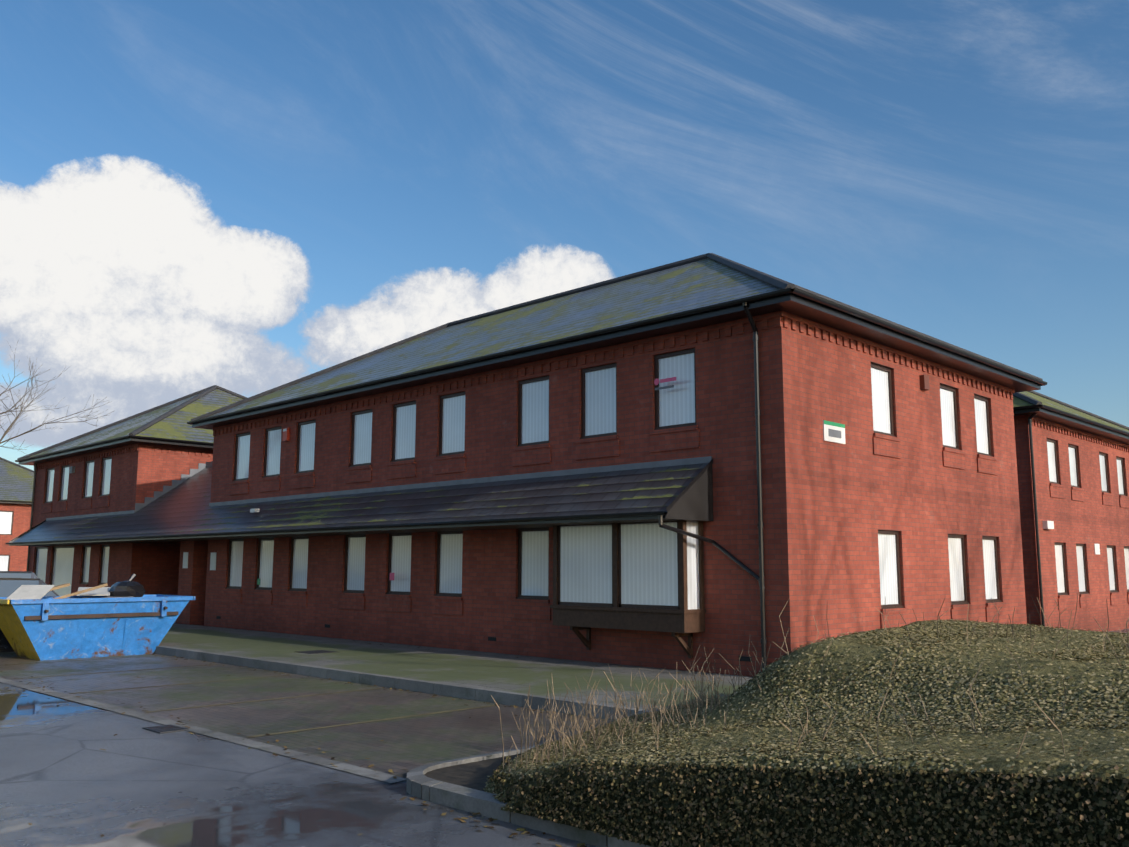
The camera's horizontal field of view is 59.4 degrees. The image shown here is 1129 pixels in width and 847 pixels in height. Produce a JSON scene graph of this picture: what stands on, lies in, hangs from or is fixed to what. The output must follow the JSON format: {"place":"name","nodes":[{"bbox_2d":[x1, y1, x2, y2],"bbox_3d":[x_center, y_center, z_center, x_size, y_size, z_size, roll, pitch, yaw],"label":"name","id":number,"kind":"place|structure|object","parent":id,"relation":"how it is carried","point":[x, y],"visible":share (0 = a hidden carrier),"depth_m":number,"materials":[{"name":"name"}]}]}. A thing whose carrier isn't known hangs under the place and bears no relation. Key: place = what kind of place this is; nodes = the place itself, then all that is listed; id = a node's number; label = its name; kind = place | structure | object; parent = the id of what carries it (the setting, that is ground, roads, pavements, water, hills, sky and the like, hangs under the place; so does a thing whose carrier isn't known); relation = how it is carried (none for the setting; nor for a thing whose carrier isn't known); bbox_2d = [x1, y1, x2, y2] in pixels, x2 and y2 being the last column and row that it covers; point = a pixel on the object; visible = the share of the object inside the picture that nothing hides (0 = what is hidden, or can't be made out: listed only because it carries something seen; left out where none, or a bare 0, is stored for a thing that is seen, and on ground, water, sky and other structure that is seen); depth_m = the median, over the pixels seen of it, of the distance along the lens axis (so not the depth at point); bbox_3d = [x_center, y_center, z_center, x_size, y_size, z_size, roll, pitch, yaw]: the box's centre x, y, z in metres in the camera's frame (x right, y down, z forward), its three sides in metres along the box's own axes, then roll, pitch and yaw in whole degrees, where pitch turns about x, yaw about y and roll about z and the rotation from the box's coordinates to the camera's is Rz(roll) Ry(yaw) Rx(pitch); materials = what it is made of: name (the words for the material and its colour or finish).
{"place":"outdoors","nodes":[
{"label":"outdoors","id":0,"kind":"place"},
{"bbox_2d":[0,503,31,570],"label":"building walls","id":1,"kind":"structure","parent":0,"point":[20,526],"depth_m":61.73,"materials":[{"name":"red brick"}]},
{"bbox_2d":[0,511,13,570],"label":"windows","id":2,"kind":"structure","parent":1,"relation":"attached to","point":[6,521],"depth_m":61.34,"materials":[{"name":"white glass"}]},
{"bbox_2d":[0,500,31,504],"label":"roof eaves","id":3,"kind":"object","parent":1,"relation":"attached to","point":[15,502],"depth_m":61.52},
{"bbox_2d":[0,457,33,500],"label":"building roof","id":4,"kind":"structure","parent":1,"relation":"on","point":[16,482],"depth_m":63.89,"materials":[{"name":"grey tile"}]},
{"bbox_2d":[0,342,108,455],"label":"bare tree","id":5,"kind":"object","parent":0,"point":[13,422],"visible":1,"depth_m":31.21,"materials":[{"name":"brown plant"}]},
{"bbox_2d":[0,622,1128,846],"bbox_3d":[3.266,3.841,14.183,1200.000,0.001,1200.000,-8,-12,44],"label":"road","id":6,"kind":"structure","parent":0,"point":[74,774],"depth_m":7.60,"materials":[{"name":"grey asphalt"}]},
{"bbox_2d":[29,443,212,621],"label":"block walls","id":7,"kind":"structure","parent":6,"relation":"on","point":[140,472],"depth_m":31.95,"materials":[{"name":"red brick"}]},
{"bbox_2d":[34,457,111,595],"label":"windows","id":8,"kind":"structure","parent":7,"relation":"attached to","point":[62,565],"depth_m":34.65,"materials":[{"name":"white glass"}]},
{"bbox_2d":[15,435,213,464],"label":"roof eaves","id":9,"kind":"object","parent":7,"relation":"on","point":[92,447],"visible":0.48,"depth_m":32.32,"materials":[{"name":"black plastic"}]},
{"bbox_2d":[17,385,246,459],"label":"roof","id":10,"kind":"structure","parent":7,"relation":"on","point":[169,420],"depth_m":35.20,"materials":[{"name":"tile"}]},
{"bbox_2d":[176,537,216,625],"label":"door","id":11,"kind":"structure","parent":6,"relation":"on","point":[192,568],"depth_m":27.81,"materials":[{"name":"brown wood"}]},
{"bbox_2d":[0,653,494,782],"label":"parking lines","id":12,"kind":"object","parent":6,"relation":"on","point":[381,776],"visible":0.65,"depth_m":11.02,"materials":[{"name":"paint"}]},
{"bbox_2d":[0,651,612,780],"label":"parking area","id":13,"kind":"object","parent":6,"relation":"on","point":[408,744],"depth_m":12.27,"materials":[{"name":"grey asphalt"}]},
{"bbox_2d":[0,629,13,651],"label":"black skip","id":14,"kind":"object","parent":13,"relation":"on","point":[5,645],"visible":0.06,"depth_m":20.27,"materials":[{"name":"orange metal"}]},
{"bbox_2d":[0,571,37,577],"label":"car","id":15,"kind":"object","parent":13,"relation":"on","point":[17,574],"visible":0.02,"depth_m":25.38,"materials":[{"name":"grey paint"}]},
{"bbox_2d":[0,578,58,596],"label":"car","id":16,"kind":"object","parent":13,"relation":"on","point":[9,587],"visible":0.06,"depth_m":22.78,"materials":[{"name":"grey paint"}]},
{"bbox_2d":[0,574,195,660],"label":"blue skip","id":17,"kind":"object","parent":13,"relation":"on","point":[124,618],"visible":1,"depth_m":19.13,"materials":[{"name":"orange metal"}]},
{"bbox_2d":[5,626,722,846],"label":"leaf litter","id":18,"kind":"object","parent":6,"relation":"on","point":[491,818],"visible":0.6,"depth_m":9.22,"materials":[{"name":"brown plant"}]},
{"bbox_2d":[142,616,750,732],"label":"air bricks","id":19,"kind":"object","parent":6,"relation":"on","point":[166,728],"visible":0.85,"depth_m":10.92,"materials":[{"name":"metal"}]},
{"bbox_2d":[154,623,751,720],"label":"sidewalk","id":20,"kind":"structure","parent":6,"relation":"on","point":[506,679],"depth_m":15.70,"materials":[{"name":"concrete"}]},
{"bbox_2d":[406,744,650,846],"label":"island kerb","id":21,"kind":"structure","parent":6,"relation":"on","point":[420,785],"depth_m":7.16,"materials":[{"name":"concrete"}]},
{"bbox_2d":[204,311,1026,676],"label":"block walls","id":22,"kind":"structure","parent":6,"relation":"on","point":[830,509],"depth_m":17.70,"materials":[{"name":"red brick"}]},
{"bbox_2d":[5,456,712,545],"bbox_3d":[-8.000,1.726,26.339,29.980,2.692,3.574,-8,-12,44],"label":"canopy roof","id":23,"kind":"object","parent":22,"relation":"attached to","point":[669,490],"visible":0.96,"depth_m":19.78,"materials":[{"name":"tile"}]},
{"bbox_2d":[26,302,1099,668],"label":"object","id":24,"kind":"object","parent":22,"relation":"attached to","point":[834,432],"visible":0.88,"depth_m":15.14,"materials":[{"name":"black plastic"}]},
{"bbox_2d":[226,348,1001,608],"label":"windows","id":25,"kind":"structure","parent":22,"relation":"attached to","point":[675,406],"depth_m":19.38,"materials":[{"name":"white glass"}]},
{"bbox_2d":[191,253,1042,420],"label":"roof","id":26,"kind":"structure","parent":22,"relation":"on","point":[703,280],"depth_m":21.66,"materials":[{"name":"tile"}]},
{"bbox_2d":[187,288,1046,429],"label":"roof eaves","id":27,"kind":"object","parent":22,"relation":"on","point":[810,306],"visible":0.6,"depth_m":17.63,"materials":[{"name":"black plastic"}]},
{"bbox_2d":[550,518,705,657],"bbox_3d":[0.979,2.638,16.233,2.890,2.260,0.560,-8,-12,44],"label":"bay window","id":28,"kind":"structure","parent":22,"relation":"attached to","point":[645,576],"depth_m":15.89,"materials":[{"name":"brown glass"}]},
{"bbox_2d":[0,0,1128,470],"label":"sky","id":29,"kind":"structure","parent":0,"point":[247,198],"materials":[{"name":"blue"}]},
{"bbox_2d":[394,714,1121,813],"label":"island soil","id":30,"kind":"structure","parent":0,"point":[473,775],"depth_m":8.04,"materials":[{"name":"brown soil"}]},
{"bbox_2d":[483,619,1128,846],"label":"hedge","id":31,"kind":"object","parent":30,"relation":"on","point":[1001,763],"depth_m":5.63,"materials":[{"name":"green plant"}]},
{"bbox_2d":[491,594,1128,777],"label":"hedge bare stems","id":32,"kind":"object","parent":30,"relation":"on","point":[661,711],"visible":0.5,"depth_m":8.16,"materials":[{"name":"brown plant"}]},
{"bbox_2d":[1014,415,1128,631],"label":"block walls","id":33,"kind":"structure","parent":0,"point":[1088,513],"depth_m":26.66,"materials":[{"name":"red brick"}]},
{"bbox_2d":[1013,404,1128,444],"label":"roof eaves","id":34,"kind":"object","parent":33,"relation":"on","point":[1055,415],"visible":0.15,"depth_m":26.41,"materials":[{"name":"black plastic"}]},
{"bbox_2d":[1013,391,1128,431],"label":"roof","id":35,"kind":"structure","parent":33,"relation":"on","point":[1026,398],"depth_m":32.77,"materials":[{"name":"tile"}]},
{"bbox_2d":[1047,438,1128,594],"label":"windows","id":36,"kind":"structure","parent":33,"relation":"attached to","point":[1059,546],"depth_m":27.30,"materials":[{"name":"white glass"}]}
]}

